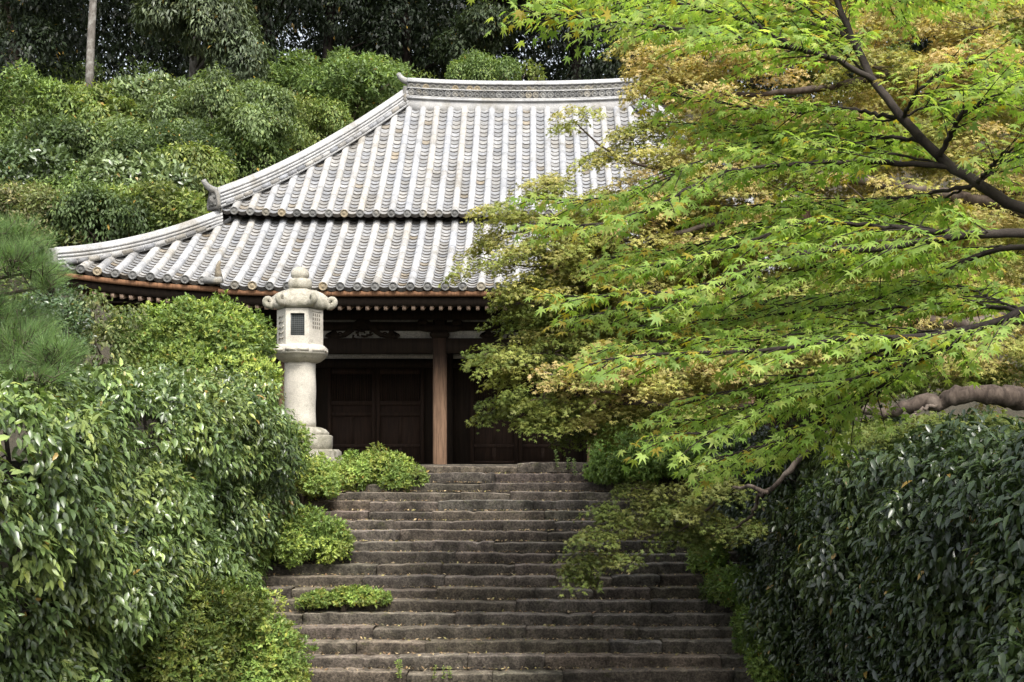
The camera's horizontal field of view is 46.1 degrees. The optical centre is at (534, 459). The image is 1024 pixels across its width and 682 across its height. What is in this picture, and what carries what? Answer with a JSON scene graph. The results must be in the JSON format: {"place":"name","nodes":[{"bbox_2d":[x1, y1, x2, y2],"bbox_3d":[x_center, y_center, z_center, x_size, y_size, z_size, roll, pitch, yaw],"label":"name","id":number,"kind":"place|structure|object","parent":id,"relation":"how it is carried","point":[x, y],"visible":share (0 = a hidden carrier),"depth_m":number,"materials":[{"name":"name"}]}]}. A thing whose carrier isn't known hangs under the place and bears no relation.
{"place":"outdoors","nodes":[
{"label":"outdoors","id":0,"kind":"place"},
{"bbox_2d":[270,420,343,504],"bbox_3d":[-4.412,0.059,22.619,1.711,1.719,1.501,0,0,0],"label":"azalea bush","id":1,"kind":"object","parent":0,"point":[321,477],"visible":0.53,"depth_m":22.28,"materials":[{"name":"green plant"}]},
{"bbox_2d":[38,1,920,102],"label":"sky","id":2,"kind":"structure","parent":0,"point":[101,1],"materials":[{"name":"white"}]},
{"bbox_2d":[0,90,1023,675],"bbox_3d":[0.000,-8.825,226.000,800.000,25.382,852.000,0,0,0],"label":"ground","id":3,"kind":"structure","parent":0,"point":[106,352],"depth_m":40.85,"materials":[{"name":"soil"}]},
{"bbox_2d":[0,1,54,95],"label":"forest tree","id":4,"kind":"object","parent":3,"relation":"on","point":[3,23],"visible":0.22,"depth_m":57.09,"materials":[{"name":"green plant"}]},
{"bbox_2d":[0,58,77,147],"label":"hill shrub","id":5,"kind":"object","parent":3,"relation":"on","point":[35,88],"visible":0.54,"depth_m":46.78,"materials":[{"name":"green plant"}]},
{"bbox_2d":[0,137,78,208],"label":"hill shrub","id":6,"kind":"object","parent":3,"relation":"on","point":[22,163],"visible":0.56,"depth_m":43.31,"materials":[{"name":"green plant"}]},
{"bbox_2d":[0,176,87,251],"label":"hill shrub","id":7,"kind":"object","parent":3,"relation":"on","point":[26,199],"visible":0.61,"depth_m":41.39,"materials":[{"name":"green plant"}]},
{"bbox_2d":[0,200,98,388],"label":"pine tree","id":8,"kind":"object","parent":3,"relation":"on","point":[21,336],"visible":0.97,"depth_m":11.92,"materials":[{"name":"green plant"}]},
{"bbox_2d":[0,280,100,362],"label":"garden shrub","id":9,"kind":"object","parent":3,"relation":"on","point":[77,314],"visible":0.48,"depth_m":21.51,"materials":[{"name":"green plant"}]},
{"bbox_2d":[0,0,103,91],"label":"forest tree","id":10,"kind":"object","parent":3,"relation":"on","point":[27,32],"visible":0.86,"depth_m":55.70,"materials":[{"name":"green plant"}]},
{"bbox_2d":[2,109,111,164],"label":"hill shrub","id":11,"kind":"object","parent":3,"relation":"on","point":[41,127],"visible":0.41,"depth_m":45.02,"materials":[{"name":"green plant"}]},
{"bbox_2d":[25,159,128,209],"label":"hill shrub","id":12,"kind":"object","parent":3,"relation":"on","point":[67,185],"visible":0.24,"depth_m":42.98,"materials":[{"name":"green plant"}]},
{"bbox_2d":[29,77,155,128],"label":"hill shrub","id":13,"kind":"object","parent":3,"relation":"on","point":[91,106],"visible":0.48,"depth_m":47.53,"materials":[{"name":"green plant"}]},
{"bbox_2d":[30,183,162,246],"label":"hill shrub","id":14,"kind":"object","parent":3,"relation":"on","point":[88,219],"visible":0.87,"depth_m":41.56,"materials":[{"name":"green plant"}]},
{"bbox_2d":[65,284,147,374],"bbox_3d":[-7.903,-1.552,22.153,1.522,3.363,1.886,0,0,0],"label":"garden shrub","id":15,"kind":"object","parent":3,"relation":"on","point":[97,331],"visible":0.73,"depth_m":22.06,"materials":[{"name":"green plant"}]},
{"bbox_2d":[63,111,167,163],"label":"hill shrub","id":16,"kind":"object","parent":3,"relation":"on","point":[114,123],"visible":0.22,"depth_m":45.36,"materials":[{"name":"green plant"}]},
{"bbox_2d":[73,148,201,196],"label":"hill shrub","id":17,"kind":"object","parent":3,"relation":"on","point":[135,168],"visible":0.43,"depth_m":43.25,"materials":[{"name":"green plant"}]},
{"bbox_2d":[99,68,202,127],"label":"hill shrub","id":18,"kind":"object","parent":3,"relation":"on","point":[133,87],"visible":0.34,"depth_m":48.40,"materials":[{"name":"green plant"}]},
{"bbox_2d":[95,173,210,238],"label":"hill shrub","id":19,"kind":"object","parent":3,"relation":"on","point":[171,205],"visible":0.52,"depth_m":42.34,"materials":[{"name":"green plant"}]},
{"bbox_2d":[0,357,309,681],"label":"hedge","id":20,"kind":"object","parent":3,"relation":"on","point":[84,439],"visible":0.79,"depth_m":13.07,"materials":[{"name":"green plant"}]},
{"bbox_2d":[108,117,235,163],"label":"hill shrub","id":21,"kind":"object","parent":3,"relation":"on","point":[170,133],"visible":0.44,"depth_m":45.03,"materials":[{"name":"green plant"}]},
{"bbox_2d":[85,355,290,449],"bbox_3d":[-5.972,-0.783,19.000,2.422,1.836,4.769,0,0,28],"label":"garden shrub","id":22,"kind":"object","parent":3,"relation":"on","point":[273,394],"visible":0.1,"depth_m":19.81,"materials":[{"name":"green plant"}]},
{"bbox_2d":[112,571,268,681],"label":"azalea bush","id":23,"kind":"object","parent":3,"relation":"on","point":[200,645],"visible":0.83,"depth_m":14.28,"materials":[{"name":"green plant"}]},
{"bbox_2d":[143,139,237,212],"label":"hill shrub","id":24,"kind":"object","parent":3,"relation":"on","point":[212,167],"visible":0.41,"depth_m":44.16,"materials":[{"name":"green plant"}]},
{"bbox_2d":[105,289,284,425],"bbox_3d":[-6.469,-1.555,22.867,3.978,3.422,2.644,0,0,33],"label":"garden shrub","id":25,"kind":"object","parent":3,"relation":"on","point":[184,330],"visible":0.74,"depth_m":22.27,"materials":[{"name":"green plant"}]},
{"bbox_2d":[128,0,276,89],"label":"forest tree","id":26,"kind":"object","parent":3,"relation":"on","point":[193,19],"visible":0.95,"depth_m":53.40,"materials":[{"name":"green plant"}]},
{"bbox_2d":[0,53,437,369],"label":"undergrowth","id":27,"kind":"object","parent":3,"relation":"on","point":[102,84],"visible":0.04,"depth_m":59.33,"materials":[{"name":"green plant"}]},
{"bbox_2d":[138,61,308,161],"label":"hill shrub","id":28,"kind":"object","parent":3,"relation":"on","point":[247,102],"visible":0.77,"depth_m":47.04,"materials":[{"name":"green plant"}]},
{"bbox_2d":[203,115,295,181],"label":"hill shrub","id":29,"kind":"object","parent":3,"relation":"on","point":[256,151],"visible":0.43,"depth_m":47.25,"materials":[{"name":"green plant"}]},
{"bbox_2d":[214,585,318,681],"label":"azalea bush","id":30,"kind":"object","parent":3,"relation":"on","point":[268,652],"visible":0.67,"depth_m":15.85,"materials":[{"name":"green plant"}]},
{"bbox_2d":[227,0,339,89],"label":"forest tree","id":31,"kind":"object","parent":3,"relation":"on","point":[267,23],"visible":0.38,"depth_m":57.12,"materials":[{"name":"green plant"}]},
{"bbox_2d":[262,267,341,463],"bbox_3d":[-4.973,-1.818,25.000,1.780,4.375,1.900,0,0,0],"label":"stone lantern","id":32,"kind":"object","parent":3,"relation":"on","point":[299,304],"visible":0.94,"depth_m":24.69,"materials":[{"name":"stone"}]},
{"bbox_2d":[262,89,353,157],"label":"hill shrub","id":33,"kind":"object","parent":3,"relation":"on","point":[330,118],"visible":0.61,"depth_m":52.33,"materials":[{"name":"green plant"}]},
{"bbox_2d":[262,502,354,569],"bbox_3d":[-3.954,1.348,20.683,1.486,1.262,1.640,0,0,38],"label":"azalea bush","id":34,"kind":"object","parent":3,"relation":"on","point":[300,538],"visible":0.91,"depth_m":20.39,"materials":[{"name":"green plant"}]},
{"bbox_2d":[255,44,416,121],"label":"hill shrub","id":35,"kind":"object","parent":3,"relation":"on","point":[353,81],"visible":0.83,"depth_m":55.66,"materials":[{"name":"green plant"}]},
{"bbox_2d":[299,0,404,70],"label":"forest tree","id":36,"kind":"object","parent":3,"relation":"on","point":[326,25],"visible":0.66,"depth_m":64.41,"materials":[{"name":"green plant"}]},
{"bbox_2d":[333,441,429,492],"bbox_3d":[-3.078,0.203,23.626,2.064,1.155,1.332,0,0,0],"label":"azalea bush","id":37,"kind":"object","parent":3,"relation":"on","point":[399,472],"visible":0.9,"depth_m":23.24,"materials":[{"name":"green plant"}]},
{"bbox_2d":[363,0,465,78],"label":"forest tree","id":38,"kind":"object","parent":3,"relation":"on","point":[407,20],"visible":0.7,"depth_m":64.65,"materials":[{"name":"green plant"}]},
{"bbox_2d":[46,72,903,464],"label":"temple hall","id":39,"kind":"structure","parent":3,"relation":"on","point":[362,218],"depth_m":31.86,"materials":[{"name":"tile"}]},
{"bbox_2d":[328,368,375,458],"bbox_3d":[-4.940,-1.180,32.435,1.290,2.560,0.070,0,0,0],"label":"door","id":40,"kind":"structure","parent":39,"relation":"in","point":[351,424],"depth_m":32.42,"materials":[{"name":"brown wood"}]},
{"bbox_2d":[376,368,423,462],"bbox_3d":[-3.630,-1.180,32.435,1.290,2.560,0.070,0,0,0],"label":"door","id":41,"kind":"structure","parent":39,"relation":"in","point":[399,424],"depth_m":32.42,"materials":[{"name":"brown wood"}]},
{"bbox_2d":[470,368,517,462],"bbox_3d":[-1.105,-1.180,32.435,1.290,2.560,0.070,0,0,0],"label":"door","id":42,"kind":"structure","parent":39,"relation":"in","point":[490,445],"depth_m":32.44,"materials":[{"name":"brown wood"}]},
{"bbox_2d":[519,368,566,462],"bbox_3d":[0.205,-1.180,32.435,1.290,2.560,0.070,0,0,0],"label":"door","id":43,"kind":"structure","parent":39,"relation":"in","point":[530,451],"depth_m":32.44,"materials":[{"name":"brown wood"}]},
{"bbox_2d":[612,368,659,440],"bbox_3d":[2.730,-1.180,32.435,1.290,2.560,0.070,0,0,0],"label":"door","id":44,"kind":"structure","parent":39,"relation":"in","point":[655,368],"depth_m":32.42,"materials":[{"name":"brown wood"}]},
{"bbox_2d":[661,369,708,456],"bbox_3d":[4.040,-1.180,32.435,1.290,2.560,0.070,0,0,0],"label":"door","id":45,"kind":"structure","parent":39,"relation":"in","point":[661,369],"depth_m":32.42,"materials":[{"name":"brown wood"}]},
{"bbox_2d":[755,392,781,433],"bbox_3d":[6.170,-1.180,32.435,0.940,2.560,0.070,0,0,0],"label":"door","id":46,"kind":"structure","parent":39,"relation":"in","point":[768,424],"depth_m":32.44,"materials":[{"name":"brown wood"}]},
{"bbox_2d":[782,369,816,427],"bbox_3d":[7.130,-1.180,32.435,0.940,2.560,0.070,0,0,0],"label":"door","id":47,"kind":"structure","parent":39,"relation":"in","point":[794,418],"depth_m":32.44,"materials":[{"name":"brown wood"}]},
{"bbox_2d":[428,0,529,66],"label":"forest tree","id":48,"kind":"object","parent":3,"relation":"on","point":[469,33],"visible":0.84,"depth_m":62.91,"materials":[{"name":"green plant"}]},
{"bbox_2d":[444,46,523,80],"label":"hill shrub","id":49,"kind":"object","parent":3,"relation":"on","point":[480,68],"visible":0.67,"depth_m":58.33,"materials":[{"name":"green plant"}]},
{"bbox_2d":[0,0,970,104],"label":"forest","id":50,"kind":"object","parent":3,"relation":"on","point":[117,39],"visible":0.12,"depth_m":72.23,"materials":[{"name":"green plant"}]},
{"bbox_2d":[224,462,792,681],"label":"stone stairway","id":51,"kind":"object","parent":3,"relation":"on","point":[580,655],"visible":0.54,"depth_m":19.85,"materials":[{"name":"grey stone"}]},
{"bbox_2d":[293,584,393,611],"bbox_3d":[-3.077,2.222,19.358,1.626,0.464,0.532,0,0,0],"label":"azalea bush","id":52,"kind":"object","parent":51,"relation":"on","point":[340,596],"visible":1,"depth_m":19.25,"materials":[{"name":"green plant"}]},
{"bbox_2d":[395,659,402,681],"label":"seedling","id":53,"kind":"object","parent":51,"relation":"on","point":[399,670],"visible":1,"depth_m":17.63,"materials":[{"name":"green plant"}]},
{"bbox_2d":[432,665,451,681],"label":"seedling","id":54,"kind":"object","parent":51,"relation":"on","point":[443,668],"visible":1,"depth_m":17.71,"materials":[{"name":"green plant"}]},
{"bbox_2d":[267,472,746,681],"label":"leaf litter","id":55,"kind":"object","parent":51,"relation":"on","point":[537,551],"visible":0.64,"depth_m":19.79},
{"bbox_2d":[554,449,585,482],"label":"seedling","id":56,"kind":"object","parent":51,"relation":"on","point":[567,460],"visible":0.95,"depth_m":23.85,"materials":[{"name":"green plant"}]},
{"bbox_2d":[519,58,546,80],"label":"sapling","id":57,"kind":"object","parent":3,"relation":"on","point":[531,70],"visible":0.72,"depth_m":58.86,"materials":[{"name":"green plant"}]},
{"bbox_2d":[523,0,630,80],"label":"forest tree","id":58,"kind":"object","parent":3,"relation":"on","point":[575,66],"visible":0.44,"depth_m":65.17,"materials":[{"name":"green plant"}]},
{"bbox_2d":[582,422,709,484],"bbox_3d":[2.244,-0.020,23.230,2.786,1.495,1.858,0,0,25],"label":"azalea bush","id":59,"kind":"object","parent":3,"relation":"on","point":[606,466],"visible":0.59,"depth_m":22.90,"materials":[{"name":"green plant"}]},
{"bbox_2d":[437,0,1023,596],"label":"maple tree","id":60,"kind":"object","parent":3,"relation":"on","point":[555,266],"visible":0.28,"depth_m":16.00,"materials":[{"name":"green plant"}]},
{"bbox_2d":[684,535,799,681],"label":"azalea bush","id":61,"kind":"object","parent":3,"relation":"on","point":[719,580],"visible":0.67,"depth_m":18.84,"materials":[{"name":"green plant"}]},
{"bbox_2d":[466,0,1023,496],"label":"maple tree","id":62,"kind":"object","parent":3,"relation":"on","point":[872,374],"visible":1,"depth_m":5.37,"materials":[{"name":"green plant"}]},
{"bbox_2d":[801,210,811,228],"bbox_3d":[1.162,-1.029,5.154,0.076,0.080,0.067,0,0,-29],"label":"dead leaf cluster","id":63,"kind":"object","parent":62,"relation":"hanging from","point":[807,215],"visible":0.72,"depth_m":5.14,"materials":[{"name":"brown plant"}]},
{"bbox_2d":[693,404,1023,681],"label":"hedge","id":64,"kind":"object","parent":3,"relation":"on","point":[893,574],"visible":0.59,"depth_m":11.17,"materials":[{"name":"green plant"}]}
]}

